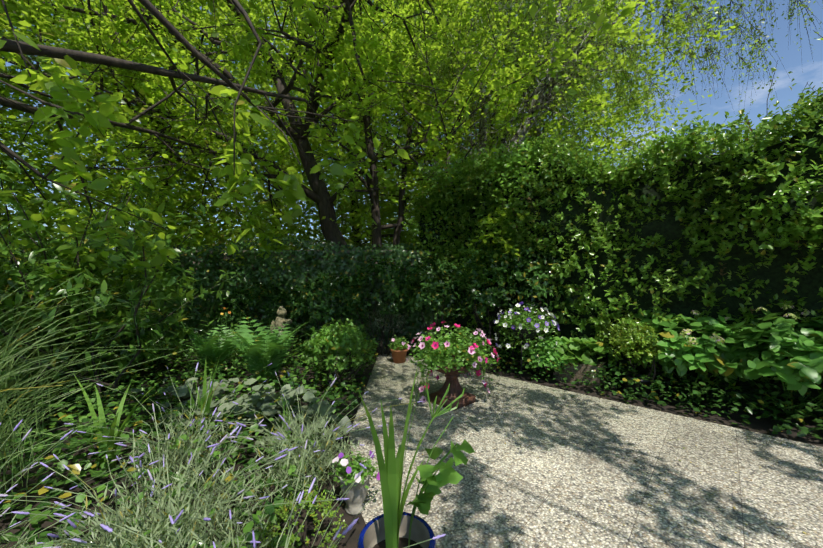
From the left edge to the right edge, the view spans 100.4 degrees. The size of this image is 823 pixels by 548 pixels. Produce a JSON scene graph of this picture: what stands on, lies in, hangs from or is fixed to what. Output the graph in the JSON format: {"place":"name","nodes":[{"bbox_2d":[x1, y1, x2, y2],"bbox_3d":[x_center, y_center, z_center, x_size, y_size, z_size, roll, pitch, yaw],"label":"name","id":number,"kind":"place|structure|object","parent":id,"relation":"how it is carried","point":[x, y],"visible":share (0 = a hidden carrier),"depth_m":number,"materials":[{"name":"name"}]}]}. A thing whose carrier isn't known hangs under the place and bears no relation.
{"place":"outdoors","nodes":[
{"label":"outdoors","id":0,"kind":"place"},
{"bbox_2d":[0,0,744,282],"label":"tree","id":1,"kind":"object","parent":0,"point":[628,9],"depth_m":6.41,"materials":[{"name":"green plant"}]},
{"bbox_2d":[0,348,822,547],"bbox_3d":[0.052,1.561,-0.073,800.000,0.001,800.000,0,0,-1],"label":"ground","id":2,"kind":"structure","parent":0,"point":[763,425],"depth_m":3.27,"materials":[{"name":"soil"}]},
{"bbox_2d":[0,256,190,520],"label":"ornamental grass","id":3,"kind":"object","parent":2,"relation":"on","point":[5,424],"depth_m":2.23,"materials":[{"name":"green plant"}]},
{"bbox_2d":[70,373,160,469],"bbox_3d":[-2.424,1.195,2.762,0.754,0.733,0.457,0,0,33],"label":"iris","id":4,"kind":"object","parent":2,"relation":"on","point":[114,425],"visible":0.75,"depth_m":2.77,"materials":[{"name":"green plant"}]},
{"bbox_2d":[0,142,242,415],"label":"shrub","id":5,"kind":"object","parent":2,"relation":"on","point":[45,283],"depth_m":4.09,"materials":[{"name":"green plant"}]},
{"bbox_2d":[0,334,378,547],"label":"ground cover leaves","id":6,"kind":"object","parent":2,"relation":"on","point":[75,469],"visible":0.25,"depth_m":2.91,"materials":[{"name":"green plant"}]},
{"bbox_2d":[129,377,256,420],"bbox_3d":[-2.252,1.343,3.820,1.135,0.354,0.981,0,0,17],"label":"hosta","id":7,"kind":"object","parent":2,"relation":"on","point":[183,391],"visible":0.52,"depth_m":3.72,"materials":[{"name":"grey plant"}]},
{"bbox_2d":[186,357,219,446],"bbox_3d":[-1.885,1.146,3.111,0.382,0.830,0.172,0,0,-1],"label":"iris","id":8,"kind":"object","parent":2,"relation":"on","point":[207,403],"visible":0.5,"depth_m":3.08,"materials":[{"name":"green plant"}]},
{"bbox_2d":[156,317,258,375],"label":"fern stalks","id":9,"kind":"object","parent":2,"relation":"on","point":[208,341],"visible":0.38,"depth_m":4.79,"materials":[{"name":"green plant"}]},
{"bbox_2d":[185,325,246,373],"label":"fern fronds","id":10,"kind":"object","parent":9,"relation":"attached to","point":[211,350],"visible":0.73,"depth_m":4.80,"materials":[{"name":"green plant"}]},
{"bbox_2d":[0,366,431,547],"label":"lavender","id":11,"kind":"object","parent":2,"relation":"on","point":[139,514],"depth_m":1.86,"materials":[{"name":"green plant"}]},
{"bbox_2d":[0,363,445,547],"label":"lavender flowers","id":12,"kind":"object","parent":11,"relation":"attached to","point":[253,541],"visible":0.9,"depth_m":1.72,"materials":[{"name":"purple plant"}]},
{"bbox_2d":[8,250,442,347],"bbox_3d":[-4.083,0.531,7.330,9.960,2.060,0.360,0,0,-1],"label":"hedge","id":13,"kind":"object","parent":2,"relation":"on","point":[292,255],"depth_m":7.19,"materials":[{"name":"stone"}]},
{"bbox_2d":[0,235,455,352],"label":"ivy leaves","id":14,"kind":"object","parent":2,"relation":"on","point":[271,275],"visible":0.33,"depth_m":6.99,"materials":[{"name":"green plant"}]},
{"bbox_2d":[221,308,253,367],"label":"orange flower","id":15,"kind":"object","parent":2,"relation":"on","point":[236,353],"depth_m":5.73,"materials":[{"name":"plant"}]},
{"bbox_2d":[159,384,319,435],"bbox_3d":[-1.644,1.340,3.440,1.421,0.331,1.089,0,0,-39],"label":"hosta","id":16,"kind":"object","parent":2,"relation":"on","point":[258,396],"visible":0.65,"depth_m":3.42,"materials":[{"name":"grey plant"}]},
{"bbox_2d":[184,309,317,384],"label":"fern stalks","id":17,"kind":"object","parent":2,"relation":"on","point":[256,337],"visible":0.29,"depth_m":4.40,"materials":[{"name":"green plant"}]},
{"bbox_2d":[216,317,307,381],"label":"fern fronds","id":18,"kind":"object","parent":17,"relation":"attached to","point":[257,356],"visible":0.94,"depth_m":4.37,"materials":[{"name":"green plant"}]},
{"bbox_2d":[215,280,311,333],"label":"shrub leaves","id":19,"kind":"object","parent":2,"relation":"on","point":[231,307],"depth_m":6.55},
{"bbox_2d":[270,306,293,366],"bbox_3d":[-2.243,1.114,5.892,0.465,1.135,0.340,0,0,19],"label":"stone statue","id":20,"kind":"object","parent":2,"relation":"on","point":[280,320],"visible":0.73,"depth_m":5.82,"materials":[{"name":"beige stone"}]},
{"bbox_2d":[280,397,289,460],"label":"iris","id":21,"kind":"object","parent":2,"relation":"on","point":[284,427],"visible":0.44,"depth_m":2.88,"materials":[{"name":"green plant"}]},
{"bbox_2d":[0,0,577,341],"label":"plum","id":22,"kind":"object","parent":2,"relation":"on","point":[292,191],"depth_m":3.56,"materials":[{"name":"green plant"}]},
{"bbox_2d":[141,70,558,229],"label":"green plums","id":23,"kind":"object","parent":22,"relation":"hanging from","point":[206,86],"visible":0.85,"depth_m":2.93,"materials":[{"name":"green plant"}]},
{"bbox_2d":[258,484,347,547],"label":"herb mound","id":24,"kind":"object","parent":2,"relation":"on","point":[315,518],"depth_m":1.84,"materials":[{"name":"green plant"}]},
{"bbox_2d":[255,397,366,462],"bbox_3d":[-0.965,1.342,3.077,0.898,0.316,0.803,0,0,26],"label":"hosta","id":25,"kind":"object","parent":2,"relation":"on","point":[325,405],"visible":0.48,"depth_m":3.13,"materials":[{"name":"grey plant"}]},
{"bbox_2d":[284,269,371,332],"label":"shrub leaves","id":26,"kind":"object","parent":2,"relation":"on","point":[310,299],"depth_m":6.44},
{"bbox_2d":[299,317,379,390],"bbox_3d":[-0.986,1.078,4.667,1.102,0.990,1.119,0,0,-1],"label":"shrub","id":27,"kind":"object","parent":2,"relation":"on","point":[321,339],"depth_m":4.46,"materials":[{"name":"green plant"}]},
{"bbox_2d":[338,467,370,515],"bbox_3d":[-0.375,1.441,2.272,0.216,0.240,0.216,0,0,-1],"label":"stone pot","id":28,"kind":"object","parent":2,"relation":"on","point":[356,496],"visible":0.71,"depth_m":2.21,"materials":[{"name":"grey stone"}]},
{"bbox_2d":[328,451,378,488],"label":"stone pot leaves","id":29,"kind":"object","parent":28,"relation":"on","point":[356,468],"visible":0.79,"depth_m":2.24,"materials":[{"name":"green plant"}]},
{"bbox_2d":[332,450,379,482],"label":"flowers","id":30,"kind":"object","parent":29,"relation":"attached to","point":[343,462],"visible":0.77,"depth_m":2.21,"materials":[{"name":"white plant"}]},
{"bbox_2d":[0,0,744,292],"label":"tree","id":31,"kind":"object","parent":2,"relation":"on","point":[388,216],"depth_m":9.86,"materials":[{"name":"green plant"}]},
{"bbox_2d":[357,512,435,547],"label":"blue glazed pot","id":32,"kind":"object","parent":2,"relation":"on","point":[432,544],"visible":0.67,"depth_m":1.59,"materials":[{"name":"ceramic"}]},
{"bbox_2d":[373,537,422,547],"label":"potting soil","id":33,"kind":"structure","parent":32,"relation":"on","point":[402,542],"depth_m":1.64,"materials":[{"name":"brown soil"}]},
{"bbox_2d":[359,364,442,547],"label":"potted iris leaves","id":34,"kind":"object","parent":33,"relation":"on","point":[391,470],"visible":1,"depth_m":1.50,"materials":[{"name":"green plant"}]},
{"bbox_2d":[397,381,474,547],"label":"potted plant","id":35,"kind":"object","parent":33,"relation":"on","point":[445,475],"depth_m":1.51,"materials":[{"name":"green plant"}]},
{"bbox_2d":[392,253,479,339],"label":"shrub leaves","id":36,"kind":"object","parent":2,"relation":"on","point":[428,299],"depth_m":6.09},
{"bbox_2d":[299,0,646,263],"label":"hazel tree","id":37,"kind":"object","parent":2,"relation":"on","point":[506,101],"depth_m":6.61,"materials":[{"name":"green plant"}]},
{"bbox_2d":[451,244,532,364],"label":"shrub leaves","id":38,"kind":"object","parent":2,"relation":"on","point":[485,297],"depth_m":5.71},
{"bbox_2d":[510,335,540,378],"bbox_3d":[1.751,1.229,5.277,0.422,0.667,0.422,0,0,-1],"label":"plant stand","id":39,"kind":"object","parent":2,"relation":"on","point":[521,356],"visible":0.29,"depth_m":5.17,"materials":[{"name":"black metal"}]},
{"bbox_2d":[511,324,537,339],"bbox_3d":[1.751,0.901,5.277,0.430,0.200,0.430,0,0,-1],"label":"flower pot","id":40,"kind":"object","parent":39,"relation":"on","point":[528,336],"visible":0.5,"depth_m":5.13,"materials":[{"name":"black plastic"}]},
{"bbox_2d":[493,305,557,352],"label":"stand plant leaves","id":41,"kind":"object","parent":39,"relation":"on","point":[521,320],"visible":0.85,"depth_m":5.14,"materials":[{"name":"green plant"}]},
{"bbox_2d":[494,301,559,348],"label":"petunias","id":42,"kind":"object","parent":41,"relation":"attached to","point":[554,323],"visible":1,"depth_m":5.00,"materials":[{"name":"white plant"}]},
{"bbox_2d":[506,232,576,369],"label":"shrub leaves","id":43,"kind":"object","parent":2,"relation":"on","point":[537,289],"depth_m":5.37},
{"bbox_2d":[333,0,822,199],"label":"birch","id":44,"kind":"object","parent":2,"relation":"on","point":[559,73],"depth_m":7.69,"materials":[{"name":"green plant"}]},
{"bbox_2d":[553,358,605,387],"bbox_3d":[2.444,1.411,5.005,0.620,0.294,0.360,0,0,42],"label":"wooden planter","id":45,"kind":"object","parent":2,"relation":"on","point":[581,368],"visible":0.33,"depth_m":4.83,"materials":[{"name":"brown wood"}]},
{"bbox_2d":[520,336,572,373],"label":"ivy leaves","id":46,"kind":"object","parent":45,"relation":"on","point":[538,357],"visible":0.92,"depth_m":4.97,"materials":[{"name":"green plant"}]},
{"bbox_2d":[542,336,616,365],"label":"big planter leaves","id":47,"kind":"object","parent":45,"relation":"on","point":[578,348],"visible":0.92,"depth_m":4.89,"materials":[{"name":"green plant"}]},
{"bbox_2d":[401,90,822,416],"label":"hedge","id":48,"kind":"object","parent":2,"relation":"on","point":[635,168],"depth_m":4.46,"materials":[{"name":"green plant"}]},
{"bbox_2d":[414,138,543,284],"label":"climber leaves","id":49,"kind":"object","parent":48,"relation":"attached to","point":[450,198],"visible":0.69,"depth_m":6.02,"materials":[{"name":"green plant"}]},
{"bbox_2d":[418,82,822,215],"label":"hedge","id":50,"kind":"object","parent":48,"relation":"attached to","point":[552,138],"depth_m":4.96,"materials":[{"name":"green plant"}]},
{"bbox_2d":[449,32,822,185],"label":"hedge whip leaves","id":51,"kind":"object","parent":48,"relation":"attached to","point":[773,69],"visible":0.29,"depth_m":4.60,"materials":[{"name":"green plant"}]},
{"bbox_2d":[485,30,822,169],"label":"hedge whips","id":52,"kind":"object","parent":48,"relation":"attached to","point":[654,123],"visible":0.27,"depth_m":4.80,"materials":[{"name":"green plant"}]},
{"bbox_2d":[403,334,822,438],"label":"ground cover plants","id":53,"kind":"object","parent":2,"relation":"on","point":[804,431],"visible":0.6,"depth_m":3.98,"materials":[{"name":"green plant"}]},
{"bbox_2d":[610,364,631,384],"bbox_3d":[3.015,1.441,4.911,0.296,0.240,0.296,0,0,-1],"label":"black pot","id":54,"kind":"object","parent":2,"relation":"on","point":[613,375],"visible":0.19,"depth_m":4.83,"materials":[{"name":"black plastic"}]},
{"bbox_2d":[590,307,641,379],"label":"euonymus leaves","id":55,"kind":"object","parent":54,"relation":"on","point":[618,325],"depth_m":4.84,"materials":[{"name":"green plant"}]},
{"bbox_2d":[626,373,651,397],"bbox_3d":[2.931,1.441,4.410,0.296,0.240,0.296,0,0,-1],"label":"black pot","id":56,"kind":"object","parent":2,"relation":"on","point":[642,381],"visible":0.52,"depth_m":4.32,"materials":[{"name":"black plastic"}]},
{"bbox_2d":[609,319,662,395],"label":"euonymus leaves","id":57,"kind":"object","parent":56,"relation":"on","point":[620,341],"depth_m":4.33,"materials":[{"name":"green plant"}]},
{"bbox_2d":[633,300,681,342],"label":"hydrangea flowers","id":58,"kind":"object","parent":2,"relation":"on","point":[641,316],"visible":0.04,"depth_m":4.79,"materials":[{"name":"green plant"}]},
{"bbox_2d":[637,310,757,400],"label":"hydrangea leaves","id":59,"kind":"object","parent":2,"relation":"on","point":[679,353],"depth_m":4.01,"materials":[{"name":"green plant"}]},
{"bbox_2d":[719,304,822,418],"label":"hydrangea leaves","id":60,"kind":"object","parent":2,"relation":"on","point":[803,346],"depth_m":3.51,"materials":[{"name":"green plant"}]},
{"bbox_2d":[772,309,809,357],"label":"hydrangea flowers","id":61,"kind":"object","parent":60,"relation":"attached to","point":[806,313],"depth_m":3.78,"materials":[{"name":"white plant"}]},
{"bbox_3d":[4.364,0.496,4.021,7.157,2.130,6.700,0,0,-1],"label":"fence","id":62,"kind":"object","parent":2,"relation":"on","visible":0},
{"bbox_2d":[409,95,822,400],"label":"hedge new growth","id":63,"kind":"object","parent":62,"relation":"on","point":[668,183],"visible":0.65,"depth_m":4.36,"materials":[{"name":"green plant"}]},
{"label":"fern stalks","id":64,"kind":"object","parent":2,"relation":"on","visible":0},
{"bbox_2d":[308,333,346,366],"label":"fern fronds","id":65,"kind":"object","parent":64,"relation":"attached to","point":[334,354],"visible":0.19,"depth_m":5.09,"materials":[{"name":"green plant"}]},
{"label":"fern stalks","id":66,"kind":"object","parent":2,"relation":"on","visible":0},
{"bbox_2d":[249,325,294,339],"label":"dead fern fronds","id":67,"kind":"object","parent":66,"relation":"attached to","point":[278,334],"visible":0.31,"depth_m":5.67,"materials":[{"name":"brown plant"}]},
{"bbox_2d":[0,0,822,249],"label":"sky","id":68,"kind":"structure","parent":0,"point":[792,60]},
{"bbox_2d":[349,353,822,547],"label":"paving","id":69,"kind":"structure","parent":0,"point":[621,458],"depth_m":2.69,"materials":[{"name":"beige gravel"}]},
{"bbox_2d":[336,253,426,354],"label":"shrub leaves","id":70,"kind":"object","parent":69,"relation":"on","point":[394,277],"depth_m":6.28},
{"bbox_2d":[366,301,410,356],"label":"rosemary shrub","id":71,"kind":"object","parent":69,"relation":"on","point":[390,326],"depth_m":6.52,"materials":[{"name":"green plant"}]},
{"bbox_2d":[390,347,407,362],"bbox_3d":[-0.219,1.441,6.074,0.330,0.240,0.330,0,0,-1],"label":"terracotta pot","id":72,"kind":"object","parent":69,"relation":"on","point":[398,356],"visible":0.79,"depth_m":5.97,"materials":[{"name":"orange ceramic"}]},
{"bbox_2d":[387,335,411,350],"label":"potted flowers","id":73,"kind":"object","parent":72,"relation":"on","point":[395,345],"visible":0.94,"depth_m":6.02,"materials":[{"name":"green plant"}]},
{"bbox_2d":[428,354,479,410],"bbox_3d":[0.493,1.305,4.182,0.683,0.512,0.683,0,0,-1],"label":"cast iron urn","id":74,"kind":"object","parent":69,"relation":"on","point":[456,390],"visible":0.65,"depth_m":4.08,"materials":[{"name":"brown metal"}]},
{"bbox_2d":[407,321,498,403],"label":"petunia flowers","id":75,"kind":"object","parent":74,"relation":"on","point":[477,373],"visible":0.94,"depth_m":3.97,"materials":[{"name":"pink plant"}]},
{"bbox_2d":[409,325,492,400],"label":"urn petunia throats","id":76,"kind":"object","parent":75,"relation":"attached to","point":[447,344],"visible":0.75,"depth_m":3.89,"materials":[{"name":"pink plant"}]},
{"bbox_2d":[409,325,496,393],"bbox_3d":[0.498,1.020,4.194,1.066,0.795,1.076,0,0,-1],"label":"urn plant","id":77,"kind":"object","parent":75,"relation":"attached to","point":[459,350],"depth_m":3.98,"materials":[{"name":"green plant"}]},
{"bbox_2d":[415,353,492,398],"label":"trailing urn leaves","id":78,"kind":"object","parent":74,"relation":"attached to","point":[422,371],"visible":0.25,"depth_m":4.02,"materials":[{"name":"green plant"}]},
{"bbox_2d":[342,371,805,533],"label":"fallen leaves","id":79,"kind":"object","parent":69,"relation":"on","point":[590,482],"visible":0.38,"depth_m":2.96,"materials":[{"name":"brown plant"}]}
]}

